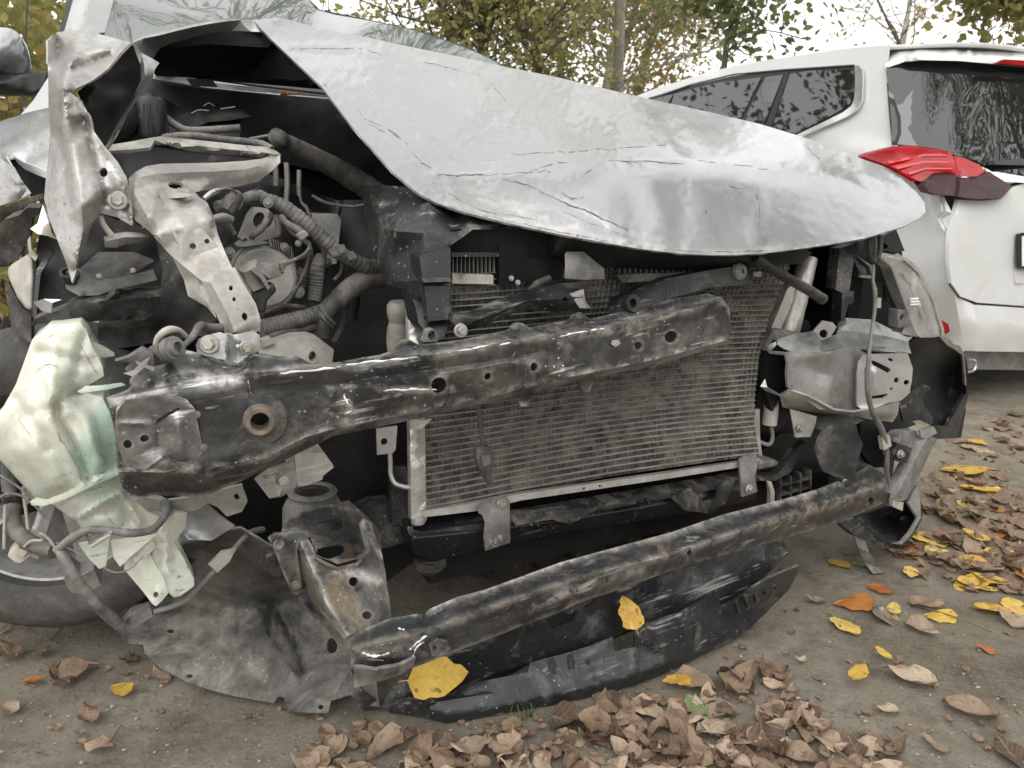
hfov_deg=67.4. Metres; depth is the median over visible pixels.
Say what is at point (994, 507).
fallen leaf
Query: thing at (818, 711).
fallen leaf
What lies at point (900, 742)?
fallen leaf
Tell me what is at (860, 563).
fallen leaf
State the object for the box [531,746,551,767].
fallen leaf
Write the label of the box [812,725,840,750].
fallen leaf
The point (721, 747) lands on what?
fallen leaf
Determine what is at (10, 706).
fallen leaf
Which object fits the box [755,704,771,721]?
fallen leaf
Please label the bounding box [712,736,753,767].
fallen leaf
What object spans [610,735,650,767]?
fallen leaf
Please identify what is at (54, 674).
fallen leaf
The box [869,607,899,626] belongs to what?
fallen leaf
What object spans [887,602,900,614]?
fallen leaf
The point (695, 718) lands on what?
fallen leaf
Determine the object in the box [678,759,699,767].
fallen leaf
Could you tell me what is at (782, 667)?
fallen leaf
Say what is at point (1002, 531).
fallen leaf
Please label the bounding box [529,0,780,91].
tree
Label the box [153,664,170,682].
fallen leaf
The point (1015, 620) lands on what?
fallen leaf
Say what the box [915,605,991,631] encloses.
twig
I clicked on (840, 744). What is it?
fallen leaf
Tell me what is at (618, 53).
trunk
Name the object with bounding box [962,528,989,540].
fallen leaf
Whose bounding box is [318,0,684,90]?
tree
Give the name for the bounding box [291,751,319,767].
fallen leaf
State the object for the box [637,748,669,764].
fallen leaf
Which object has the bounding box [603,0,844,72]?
leafy tree
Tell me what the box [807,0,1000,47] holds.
tree
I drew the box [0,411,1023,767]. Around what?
leaf litter
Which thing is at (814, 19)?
sky
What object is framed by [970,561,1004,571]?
fallen leaf
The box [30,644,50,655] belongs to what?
fallen leaf
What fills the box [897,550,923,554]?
fallen leaf
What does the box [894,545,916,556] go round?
fallen leaf
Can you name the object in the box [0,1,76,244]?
shrub
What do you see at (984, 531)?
fallen leaf
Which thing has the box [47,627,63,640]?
twig
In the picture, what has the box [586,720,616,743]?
fallen leaf
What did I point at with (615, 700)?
fallen leaf
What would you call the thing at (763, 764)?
fallen leaf
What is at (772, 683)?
fallen leaf
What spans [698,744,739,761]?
fallen leaf
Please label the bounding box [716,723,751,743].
fallen leaf
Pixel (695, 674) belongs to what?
fallen leaf
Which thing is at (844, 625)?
fallen leaf
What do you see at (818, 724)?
fallen leaf
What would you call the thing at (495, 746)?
fallen leaf
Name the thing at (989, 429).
fallen leaf
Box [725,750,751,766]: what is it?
fallen leaf
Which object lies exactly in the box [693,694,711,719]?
fallen leaf
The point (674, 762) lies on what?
fallen leaf
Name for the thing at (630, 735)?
fallen leaf
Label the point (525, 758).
fallen leaf
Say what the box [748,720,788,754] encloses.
fallen leaf
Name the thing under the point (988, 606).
fallen leaf
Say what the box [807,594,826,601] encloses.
fallen leaf
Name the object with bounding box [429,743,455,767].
fallen leaf
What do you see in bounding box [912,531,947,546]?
fallen leaf
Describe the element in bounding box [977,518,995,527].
fallen leaf
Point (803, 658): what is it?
fallen leaf
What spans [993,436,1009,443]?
fallen leaf
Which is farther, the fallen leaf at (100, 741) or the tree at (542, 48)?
the tree at (542, 48)
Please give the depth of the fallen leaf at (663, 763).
1.29 m
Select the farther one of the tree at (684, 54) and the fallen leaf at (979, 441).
the tree at (684, 54)
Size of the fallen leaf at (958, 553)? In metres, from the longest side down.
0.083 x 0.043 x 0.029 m
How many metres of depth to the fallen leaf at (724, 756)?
1.31 m
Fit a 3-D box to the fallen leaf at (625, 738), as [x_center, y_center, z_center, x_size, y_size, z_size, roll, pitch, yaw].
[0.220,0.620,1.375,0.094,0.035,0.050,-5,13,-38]
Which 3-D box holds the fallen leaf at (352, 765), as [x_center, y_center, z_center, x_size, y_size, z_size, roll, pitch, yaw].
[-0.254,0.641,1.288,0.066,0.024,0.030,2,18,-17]
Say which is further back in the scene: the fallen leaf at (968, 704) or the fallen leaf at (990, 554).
the fallen leaf at (990, 554)
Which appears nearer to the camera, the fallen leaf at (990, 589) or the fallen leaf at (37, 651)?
the fallen leaf at (37, 651)
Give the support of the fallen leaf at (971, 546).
on the leaf litter
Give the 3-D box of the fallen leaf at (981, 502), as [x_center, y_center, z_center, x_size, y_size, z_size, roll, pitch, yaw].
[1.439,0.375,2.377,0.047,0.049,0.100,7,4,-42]
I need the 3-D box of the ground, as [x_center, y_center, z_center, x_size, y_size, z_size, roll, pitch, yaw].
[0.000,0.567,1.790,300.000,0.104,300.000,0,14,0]
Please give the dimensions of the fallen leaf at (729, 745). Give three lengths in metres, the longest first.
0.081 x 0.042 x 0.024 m
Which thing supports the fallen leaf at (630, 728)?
on the ground
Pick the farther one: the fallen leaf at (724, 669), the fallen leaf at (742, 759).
the fallen leaf at (724, 669)
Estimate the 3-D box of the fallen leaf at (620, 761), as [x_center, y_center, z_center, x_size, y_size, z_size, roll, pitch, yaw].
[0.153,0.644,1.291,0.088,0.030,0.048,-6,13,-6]
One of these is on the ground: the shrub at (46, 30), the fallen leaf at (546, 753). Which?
the shrub at (46, 30)
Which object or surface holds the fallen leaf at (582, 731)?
on the ground
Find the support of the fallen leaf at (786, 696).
on the ground
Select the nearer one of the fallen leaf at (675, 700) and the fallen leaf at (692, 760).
the fallen leaf at (692, 760)
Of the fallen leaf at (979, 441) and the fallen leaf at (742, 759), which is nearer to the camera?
the fallen leaf at (742, 759)
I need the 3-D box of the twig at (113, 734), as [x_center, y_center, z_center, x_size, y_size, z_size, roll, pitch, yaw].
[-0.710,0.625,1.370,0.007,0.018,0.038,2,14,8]
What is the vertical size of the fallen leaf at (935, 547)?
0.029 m
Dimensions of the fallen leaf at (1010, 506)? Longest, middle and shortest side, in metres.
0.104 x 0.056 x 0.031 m
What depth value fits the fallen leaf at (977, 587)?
1.87 m
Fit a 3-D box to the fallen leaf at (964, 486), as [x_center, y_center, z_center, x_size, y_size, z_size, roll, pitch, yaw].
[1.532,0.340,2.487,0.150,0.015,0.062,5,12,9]
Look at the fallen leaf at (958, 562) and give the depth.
1.99 m
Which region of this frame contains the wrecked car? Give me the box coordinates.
[0,0,967,722]
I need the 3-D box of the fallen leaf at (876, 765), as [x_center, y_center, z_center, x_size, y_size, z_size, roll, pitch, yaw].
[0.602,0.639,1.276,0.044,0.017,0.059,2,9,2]
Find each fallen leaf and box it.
[0,639,23,656]
[0,699,18,713]
[21,676,41,681]
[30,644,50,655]
[49,664,73,686]
[58,657,97,680]
[76,700,100,724]
[84,736,114,751]
[110,682,132,695]
[119,650,136,662]
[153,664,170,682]
[280,91,300,95]
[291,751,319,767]
[294,745,334,767]
[321,732,347,764]
[324,730,339,749]
[341,761,377,767]
[368,721,403,753]
[398,657,468,699]
[399,748,414,763]
[405,756,420,767]
[408,727,431,760]
[413,755,431,767]
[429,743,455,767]
[438,765,452,767]
[449,739,458,757]
[451,731,491,754]
[463,752,484,759]
[488,734,509,758]
[497,725,520,762]
[498,739,523,767]
[499,754,529,767]
[500,726,529,736]
[501,746,529,767]
[528,752,551,767]
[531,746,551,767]
[546,700,583,727]
[551,735,577,753]
[556,727,586,746]
[563,747,581,767]
[570,755,599,767]
[578,705,610,732]
[578,724,610,738]
[583,720,631,746]
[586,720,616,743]
[590,698,628,725]
[592,690,619,713]
[593,687,612,714]
[599,760,614,767]
[606,725,635,740]
[606,755,627,767]
[610,696,635,726]
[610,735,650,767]
[616,730,649,741]
[618,596,643,634]
[620,740,642,758]
[621,726,643,741]
[625,705,644,716]
[628,714,647,732]
[628,735,668,763]
[629,752,667,767]
[632,693,664,717]
[635,729,689,758]
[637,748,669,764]
[640,692,655,707]
[643,763,675,767]
[647,733,689,757]
[648,715,668,736]
[653,761,668,765]
[657,742,691,767]
[659,759,679,766]
[662,702,701,723]
[663,674,697,684]
[664,704,694,737]
[664,744,699,767]
[668,698,705,717]
[670,664,716,691]
[677,745,706,764]
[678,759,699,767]
[684,693,708,714]
[687,725,718,766]
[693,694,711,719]
[695,718,741,735]
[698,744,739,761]
[699,698,739,715]
[700,681,715,703]
[700,722,732,735]
[702,736,733,748]
[708,739,735,753]
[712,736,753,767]
[716,662,745,680]
[716,701,735,717]
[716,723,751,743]
[716,750,742,763]
[719,658,756,692]
[722,718,736,728]
[722,734,737,762]
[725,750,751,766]
[737,722,754,735]
[741,717,789,742]
[746,680,754,691]
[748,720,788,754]
[750,761,771,767]
[751,747,781,767]
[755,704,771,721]
[757,663,782,680]
[759,704,784,718]
[760,699,785,717]
[761,653,775,675]
[761,677,785,688]
[761,731,787,756]
[765,736,792,745]
[774,661,789,673]
[774,702,804,728]
[777,700,807,710]
[779,682,795,700]
[783,740,821,763]
[789,705,821,725]
[790,699,811,710]
[791,700,815,725]
[793,716,811,729]
[794,655,806,660]
[799,726,817,743]
[801,708,833,730]
[806,718,835,729]
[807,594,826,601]
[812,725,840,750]
[817,742,849,751]
[826,754,858,767]
[826,757,848,767]
[828,556,850,568]
[830,616,860,634]
[833,593,877,610]
[840,548,857,554]
[841,727,868,756]
[848,663,868,678]
[849,735,880,755]
[852,560,877,566]
[861,759,885,767]
[862,759,908,767]
[866,582,892,594]
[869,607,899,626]
[873,702,900,712]
[873,731,907,756]
[875,646,891,658]
[881,661,948,687]
[882,545,896,552]
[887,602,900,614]
[892,543,920,558]
[893,543,911,547]
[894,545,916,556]
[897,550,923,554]
[903,565,918,577]
[906,614,940,633]
[909,595,944,606]
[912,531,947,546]
[915,529,940,539]
[921,498,937,514]
[921,732,953,754]
[924,609,961,623]
[928,548,947,561]
[931,543,942,559]
[939,465,991,473]
[939,484,960,492]
[939,508,960,523]
[941,532,961,541]
[942,694,1002,719]
[944,471,965,480]
[947,534,975,545]
[947,557,970,568]
[953,582,966,590]
[954,551,973,559]
[957,573,989,586]
[959,444,976,450]
[959,552,986,568]
[960,484,998,491]
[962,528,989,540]
[963,536,987,556]
[963,569,994,578]
[964,533,983,547]
[964,560,1003,571]
[965,495,992,510]
[967,439,987,445]
[969,509,998,519]
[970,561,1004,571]
[970,586,991,589]
[971,445,996,453]
[971,571,1010,584]
[973,602,1013,611]
[975,495,991,508]
[975,642,996,653]
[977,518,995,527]
[978,527,992,544]
[980,423,993,431]
[980,586,997,590]
[983,503,998,509]
[984,547,995,556]
[989,508,1004,512]
[991,532,1006,538]
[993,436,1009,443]
[993,528,1017,538]
[993,534,1018,550]
[993,735,1023,767]
[995,558,1023,570]
[998,554,1016,561]
[998,585,1018,594]
[998,606,1023,627]
[999,509,1013,515]
[1001,597,1023,614]
[1005,504,1023,514]
[1008,411,1020,416]
[1009,501,1022,511]
[1013,568,1023,577]
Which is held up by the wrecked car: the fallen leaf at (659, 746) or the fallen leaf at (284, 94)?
the fallen leaf at (284, 94)
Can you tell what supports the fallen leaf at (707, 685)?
on the leaf litter
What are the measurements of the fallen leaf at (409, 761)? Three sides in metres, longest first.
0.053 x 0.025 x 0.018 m
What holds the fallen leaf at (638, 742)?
on the ground
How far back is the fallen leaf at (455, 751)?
1.33 m
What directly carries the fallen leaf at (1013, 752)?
on the ground
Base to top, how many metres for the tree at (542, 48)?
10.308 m
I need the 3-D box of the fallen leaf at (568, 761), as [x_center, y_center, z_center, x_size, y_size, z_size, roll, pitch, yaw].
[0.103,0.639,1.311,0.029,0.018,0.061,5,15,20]
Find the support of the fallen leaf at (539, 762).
on the ground
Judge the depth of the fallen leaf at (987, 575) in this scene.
1.92 m
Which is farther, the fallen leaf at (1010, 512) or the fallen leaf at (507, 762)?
the fallen leaf at (1010, 512)
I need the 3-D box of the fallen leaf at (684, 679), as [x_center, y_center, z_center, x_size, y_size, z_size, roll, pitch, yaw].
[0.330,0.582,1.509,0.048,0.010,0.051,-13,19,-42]
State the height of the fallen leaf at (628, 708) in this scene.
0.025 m
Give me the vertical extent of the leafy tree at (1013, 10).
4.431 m
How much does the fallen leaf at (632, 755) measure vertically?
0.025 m
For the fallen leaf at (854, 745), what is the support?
on the ground
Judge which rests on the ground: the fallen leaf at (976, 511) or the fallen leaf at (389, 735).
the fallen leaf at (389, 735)
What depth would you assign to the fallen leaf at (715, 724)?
1.38 m
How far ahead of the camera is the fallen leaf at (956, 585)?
1.89 m
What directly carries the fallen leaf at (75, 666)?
on the ground
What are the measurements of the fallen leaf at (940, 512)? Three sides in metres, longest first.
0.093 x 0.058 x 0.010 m
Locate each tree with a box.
[0,22,40,222]
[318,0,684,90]
[330,0,586,69]
[355,0,666,89]
[476,0,832,95]
[498,0,696,92]
[509,0,768,95]
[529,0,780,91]
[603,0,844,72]
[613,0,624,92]
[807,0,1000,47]
[833,0,1023,49]
[896,0,1023,46]
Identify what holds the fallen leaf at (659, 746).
on the ground
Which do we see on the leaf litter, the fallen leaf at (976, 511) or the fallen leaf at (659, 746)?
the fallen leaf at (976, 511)
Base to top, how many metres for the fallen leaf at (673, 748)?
0.034 m
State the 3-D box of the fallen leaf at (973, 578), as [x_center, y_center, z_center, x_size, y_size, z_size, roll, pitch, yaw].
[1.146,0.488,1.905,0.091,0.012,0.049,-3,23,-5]
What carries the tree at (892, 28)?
on the ground
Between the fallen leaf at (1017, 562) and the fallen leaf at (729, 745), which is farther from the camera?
the fallen leaf at (1017, 562)
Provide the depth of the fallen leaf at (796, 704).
1.44 m
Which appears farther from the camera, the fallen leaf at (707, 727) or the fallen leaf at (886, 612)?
the fallen leaf at (886, 612)
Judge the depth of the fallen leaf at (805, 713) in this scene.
1.40 m
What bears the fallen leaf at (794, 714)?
on the ground
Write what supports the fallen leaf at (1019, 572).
on the leaf litter
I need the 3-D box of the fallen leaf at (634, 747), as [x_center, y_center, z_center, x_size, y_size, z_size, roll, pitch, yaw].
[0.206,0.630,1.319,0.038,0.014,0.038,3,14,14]
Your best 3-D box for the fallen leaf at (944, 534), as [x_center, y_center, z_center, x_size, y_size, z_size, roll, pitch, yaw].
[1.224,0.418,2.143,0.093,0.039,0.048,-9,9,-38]
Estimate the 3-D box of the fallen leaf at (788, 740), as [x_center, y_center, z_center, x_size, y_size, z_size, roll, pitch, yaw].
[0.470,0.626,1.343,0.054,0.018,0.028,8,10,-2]
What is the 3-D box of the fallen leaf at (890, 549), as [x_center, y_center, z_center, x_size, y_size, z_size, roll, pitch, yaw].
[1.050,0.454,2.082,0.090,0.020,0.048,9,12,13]
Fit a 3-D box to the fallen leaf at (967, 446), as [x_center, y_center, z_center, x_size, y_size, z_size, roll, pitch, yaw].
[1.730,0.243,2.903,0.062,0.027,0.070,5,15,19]
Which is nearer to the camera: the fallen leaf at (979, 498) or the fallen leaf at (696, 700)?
the fallen leaf at (696, 700)
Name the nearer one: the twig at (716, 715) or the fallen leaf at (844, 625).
the twig at (716, 715)
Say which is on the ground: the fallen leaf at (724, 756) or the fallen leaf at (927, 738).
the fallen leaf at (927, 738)
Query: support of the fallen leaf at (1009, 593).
on the ground
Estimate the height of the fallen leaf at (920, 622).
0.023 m
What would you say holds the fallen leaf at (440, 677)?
on the wrecked car
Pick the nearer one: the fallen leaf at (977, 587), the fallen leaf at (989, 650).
the fallen leaf at (989, 650)
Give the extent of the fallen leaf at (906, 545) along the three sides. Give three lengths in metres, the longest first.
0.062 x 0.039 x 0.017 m
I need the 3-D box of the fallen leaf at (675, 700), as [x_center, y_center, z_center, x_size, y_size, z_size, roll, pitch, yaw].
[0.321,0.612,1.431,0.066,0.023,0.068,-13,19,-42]
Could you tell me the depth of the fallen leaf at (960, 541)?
2.13 m
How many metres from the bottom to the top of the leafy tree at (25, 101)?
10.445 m
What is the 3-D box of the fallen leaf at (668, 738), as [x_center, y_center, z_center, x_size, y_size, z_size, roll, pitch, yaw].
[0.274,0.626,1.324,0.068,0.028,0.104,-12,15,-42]
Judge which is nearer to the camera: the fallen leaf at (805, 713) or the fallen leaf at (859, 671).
the fallen leaf at (805, 713)
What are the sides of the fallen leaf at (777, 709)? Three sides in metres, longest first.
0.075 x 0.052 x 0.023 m
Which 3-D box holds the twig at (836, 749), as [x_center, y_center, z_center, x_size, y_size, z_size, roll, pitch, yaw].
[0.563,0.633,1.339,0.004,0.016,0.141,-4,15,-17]
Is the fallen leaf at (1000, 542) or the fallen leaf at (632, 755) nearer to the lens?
the fallen leaf at (632, 755)
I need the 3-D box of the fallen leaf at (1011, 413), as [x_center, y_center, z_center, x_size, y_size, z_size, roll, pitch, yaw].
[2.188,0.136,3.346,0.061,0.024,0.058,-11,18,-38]
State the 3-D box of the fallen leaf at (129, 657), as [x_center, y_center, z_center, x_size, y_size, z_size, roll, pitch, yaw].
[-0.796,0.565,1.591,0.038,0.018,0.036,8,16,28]
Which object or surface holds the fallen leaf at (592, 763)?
on the ground
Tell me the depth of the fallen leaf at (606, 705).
1.43 m
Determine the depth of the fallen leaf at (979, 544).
2.12 m
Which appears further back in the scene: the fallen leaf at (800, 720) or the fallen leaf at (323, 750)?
the fallen leaf at (800, 720)
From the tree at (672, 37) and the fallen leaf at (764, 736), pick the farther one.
the tree at (672, 37)
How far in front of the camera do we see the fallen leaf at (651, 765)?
1.29 m
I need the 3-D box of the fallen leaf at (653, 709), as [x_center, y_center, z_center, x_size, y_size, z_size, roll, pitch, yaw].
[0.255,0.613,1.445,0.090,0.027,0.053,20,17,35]
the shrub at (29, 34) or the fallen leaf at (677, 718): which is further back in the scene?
the shrub at (29, 34)
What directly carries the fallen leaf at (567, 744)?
on the ground
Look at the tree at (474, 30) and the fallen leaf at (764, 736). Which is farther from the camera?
the tree at (474, 30)
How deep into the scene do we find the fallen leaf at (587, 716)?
1.40 m
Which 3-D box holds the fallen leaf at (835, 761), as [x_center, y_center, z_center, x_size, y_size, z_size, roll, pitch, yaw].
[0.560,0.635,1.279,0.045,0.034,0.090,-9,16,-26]
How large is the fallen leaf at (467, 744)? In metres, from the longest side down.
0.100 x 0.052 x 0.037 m
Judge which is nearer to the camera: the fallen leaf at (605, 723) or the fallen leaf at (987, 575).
the fallen leaf at (605, 723)
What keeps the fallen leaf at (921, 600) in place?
on the ground
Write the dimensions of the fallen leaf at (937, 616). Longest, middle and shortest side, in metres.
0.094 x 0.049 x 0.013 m
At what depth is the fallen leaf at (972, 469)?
2.65 m
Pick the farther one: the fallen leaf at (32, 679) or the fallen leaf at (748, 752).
the fallen leaf at (32, 679)
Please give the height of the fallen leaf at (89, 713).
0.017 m
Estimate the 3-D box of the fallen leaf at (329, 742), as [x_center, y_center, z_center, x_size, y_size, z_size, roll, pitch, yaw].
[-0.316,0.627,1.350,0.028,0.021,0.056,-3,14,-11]
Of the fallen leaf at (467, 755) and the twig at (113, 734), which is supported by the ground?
the fallen leaf at (467, 755)
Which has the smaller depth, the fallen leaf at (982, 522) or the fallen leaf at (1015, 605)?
the fallen leaf at (1015, 605)
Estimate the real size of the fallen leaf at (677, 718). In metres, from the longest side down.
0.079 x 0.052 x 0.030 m
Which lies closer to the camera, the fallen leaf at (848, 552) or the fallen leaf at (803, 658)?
the fallen leaf at (803, 658)
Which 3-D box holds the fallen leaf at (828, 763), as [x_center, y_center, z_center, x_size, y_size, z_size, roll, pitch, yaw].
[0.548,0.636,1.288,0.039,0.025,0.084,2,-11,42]
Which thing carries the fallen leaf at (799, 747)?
on the ground
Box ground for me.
[0,201,1023,767]
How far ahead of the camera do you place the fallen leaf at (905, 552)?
2.07 m
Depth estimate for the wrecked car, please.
1.47 m
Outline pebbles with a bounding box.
[0,566,1022,767]
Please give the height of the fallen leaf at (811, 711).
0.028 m
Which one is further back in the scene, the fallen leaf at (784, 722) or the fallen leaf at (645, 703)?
the fallen leaf at (645, 703)
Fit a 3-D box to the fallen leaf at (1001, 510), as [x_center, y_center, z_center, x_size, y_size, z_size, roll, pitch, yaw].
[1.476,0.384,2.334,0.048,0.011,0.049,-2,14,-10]
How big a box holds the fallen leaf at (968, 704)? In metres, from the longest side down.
0.114 x 0.070 x 0.030 m
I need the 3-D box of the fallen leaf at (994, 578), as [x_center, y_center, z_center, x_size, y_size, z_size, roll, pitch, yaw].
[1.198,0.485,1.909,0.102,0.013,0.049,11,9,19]
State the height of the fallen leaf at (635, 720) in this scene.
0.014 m
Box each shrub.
[0,0,84,327]
[0,0,85,286]
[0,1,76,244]
[641,63,731,92]
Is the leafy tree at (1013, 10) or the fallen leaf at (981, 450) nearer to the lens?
the fallen leaf at (981, 450)
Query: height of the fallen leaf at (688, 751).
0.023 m
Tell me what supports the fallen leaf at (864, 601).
on the ground
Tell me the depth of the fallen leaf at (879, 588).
1.88 m
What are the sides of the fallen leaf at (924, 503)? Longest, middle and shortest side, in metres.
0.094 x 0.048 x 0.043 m
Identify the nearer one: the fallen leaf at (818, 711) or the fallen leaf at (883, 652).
the fallen leaf at (818, 711)
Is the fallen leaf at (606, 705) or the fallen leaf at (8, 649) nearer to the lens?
the fallen leaf at (606, 705)
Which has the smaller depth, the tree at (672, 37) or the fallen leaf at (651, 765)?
the fallen leaf at (651, 765)
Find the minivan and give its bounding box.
[638,42,1023,372]
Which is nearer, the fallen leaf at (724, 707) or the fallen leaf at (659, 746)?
the fallen leaf at (659, 746)
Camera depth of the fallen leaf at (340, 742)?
1.35 m
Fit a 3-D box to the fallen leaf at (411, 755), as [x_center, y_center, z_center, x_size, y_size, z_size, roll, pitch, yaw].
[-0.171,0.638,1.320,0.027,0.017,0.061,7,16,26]
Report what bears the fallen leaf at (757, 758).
on the ground
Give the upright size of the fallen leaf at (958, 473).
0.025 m
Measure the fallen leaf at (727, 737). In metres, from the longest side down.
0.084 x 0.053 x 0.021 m
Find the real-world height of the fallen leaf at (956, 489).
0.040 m
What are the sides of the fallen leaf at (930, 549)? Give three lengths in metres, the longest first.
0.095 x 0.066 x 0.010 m
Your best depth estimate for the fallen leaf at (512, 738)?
1.35 m
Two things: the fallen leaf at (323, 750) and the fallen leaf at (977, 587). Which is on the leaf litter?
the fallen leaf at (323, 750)
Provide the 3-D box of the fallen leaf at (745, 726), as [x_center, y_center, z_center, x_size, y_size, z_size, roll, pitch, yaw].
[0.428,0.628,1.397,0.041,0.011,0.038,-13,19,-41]
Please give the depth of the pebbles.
1.42 m
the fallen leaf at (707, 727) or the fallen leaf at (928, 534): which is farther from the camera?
the fallen leaf at (928, 534)
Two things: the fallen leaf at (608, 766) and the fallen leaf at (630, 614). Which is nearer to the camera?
the fallen leaf at (608, 766)
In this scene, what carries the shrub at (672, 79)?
on the ground
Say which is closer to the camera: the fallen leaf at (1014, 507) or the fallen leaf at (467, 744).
the fallen leaf at (467, 744)
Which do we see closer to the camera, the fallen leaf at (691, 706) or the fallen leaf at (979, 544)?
the fallen leaf at (691, 706)
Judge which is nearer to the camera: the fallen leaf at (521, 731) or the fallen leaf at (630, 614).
the fallen leaf at (521, 731)
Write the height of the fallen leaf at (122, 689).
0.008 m
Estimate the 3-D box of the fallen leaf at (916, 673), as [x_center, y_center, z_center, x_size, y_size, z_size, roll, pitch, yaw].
[0.800,0.578,1.526,0.110,0.027,0.065,21,25,55]
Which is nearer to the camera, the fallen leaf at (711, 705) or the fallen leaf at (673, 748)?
the fallen leaf at (673, 748)
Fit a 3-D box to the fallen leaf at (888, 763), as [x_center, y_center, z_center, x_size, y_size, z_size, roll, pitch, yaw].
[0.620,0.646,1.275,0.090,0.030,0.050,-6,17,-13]
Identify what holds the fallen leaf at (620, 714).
on the ground
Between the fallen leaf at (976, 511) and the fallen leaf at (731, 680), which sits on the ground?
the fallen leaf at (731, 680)
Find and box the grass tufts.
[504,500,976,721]
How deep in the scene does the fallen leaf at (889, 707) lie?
1.44 m
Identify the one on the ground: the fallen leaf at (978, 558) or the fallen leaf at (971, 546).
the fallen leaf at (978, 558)
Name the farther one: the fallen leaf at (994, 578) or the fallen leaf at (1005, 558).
the fallen leaf at (1005, 558)
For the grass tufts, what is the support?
on the ground
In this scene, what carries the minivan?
on the ground
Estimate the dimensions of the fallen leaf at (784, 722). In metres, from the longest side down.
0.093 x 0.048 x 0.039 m
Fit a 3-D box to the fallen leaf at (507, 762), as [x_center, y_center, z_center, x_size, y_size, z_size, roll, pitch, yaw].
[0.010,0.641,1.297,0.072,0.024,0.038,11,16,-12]
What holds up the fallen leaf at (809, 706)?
on the ground
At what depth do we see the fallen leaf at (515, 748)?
1.31 m
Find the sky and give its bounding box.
[1,0,1023,196]
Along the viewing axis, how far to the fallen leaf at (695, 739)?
1.33 m
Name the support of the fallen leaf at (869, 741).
on the ground
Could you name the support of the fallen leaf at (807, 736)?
on the ground
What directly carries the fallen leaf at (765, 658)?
on the fallen leaf at (766, 670)
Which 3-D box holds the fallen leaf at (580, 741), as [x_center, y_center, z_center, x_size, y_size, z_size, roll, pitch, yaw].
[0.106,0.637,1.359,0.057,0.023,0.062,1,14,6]
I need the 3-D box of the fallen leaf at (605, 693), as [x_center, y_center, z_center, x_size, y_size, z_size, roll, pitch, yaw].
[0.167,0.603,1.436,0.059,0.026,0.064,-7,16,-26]
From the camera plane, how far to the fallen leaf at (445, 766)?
1.28 m
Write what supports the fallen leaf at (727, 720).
on the ground
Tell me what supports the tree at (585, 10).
on the ground
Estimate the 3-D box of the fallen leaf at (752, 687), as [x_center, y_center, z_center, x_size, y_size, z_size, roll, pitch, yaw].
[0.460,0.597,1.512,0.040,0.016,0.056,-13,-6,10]
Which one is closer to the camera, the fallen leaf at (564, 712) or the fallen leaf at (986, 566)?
the fallen leaf at (564, 712)
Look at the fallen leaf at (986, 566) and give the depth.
1.98 m
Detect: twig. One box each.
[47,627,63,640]
[107,724,121,742]
[666,713,723,724]
[818,732,857,766]
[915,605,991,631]
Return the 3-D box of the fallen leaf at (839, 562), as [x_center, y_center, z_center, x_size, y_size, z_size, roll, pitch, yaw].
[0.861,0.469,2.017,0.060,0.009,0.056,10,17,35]
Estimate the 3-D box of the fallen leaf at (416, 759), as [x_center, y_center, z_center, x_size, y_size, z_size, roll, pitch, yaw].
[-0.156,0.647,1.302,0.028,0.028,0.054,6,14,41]
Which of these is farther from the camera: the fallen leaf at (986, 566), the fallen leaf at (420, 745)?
the fallen leaf at (986, 566)
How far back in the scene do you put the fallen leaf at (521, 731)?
1.38 m
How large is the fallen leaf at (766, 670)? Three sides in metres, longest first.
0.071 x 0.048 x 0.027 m
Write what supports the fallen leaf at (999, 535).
on the ground
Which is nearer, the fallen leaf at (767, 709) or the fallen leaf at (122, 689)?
the fallen leaf at (767, 709)
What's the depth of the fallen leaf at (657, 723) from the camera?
1.40 m

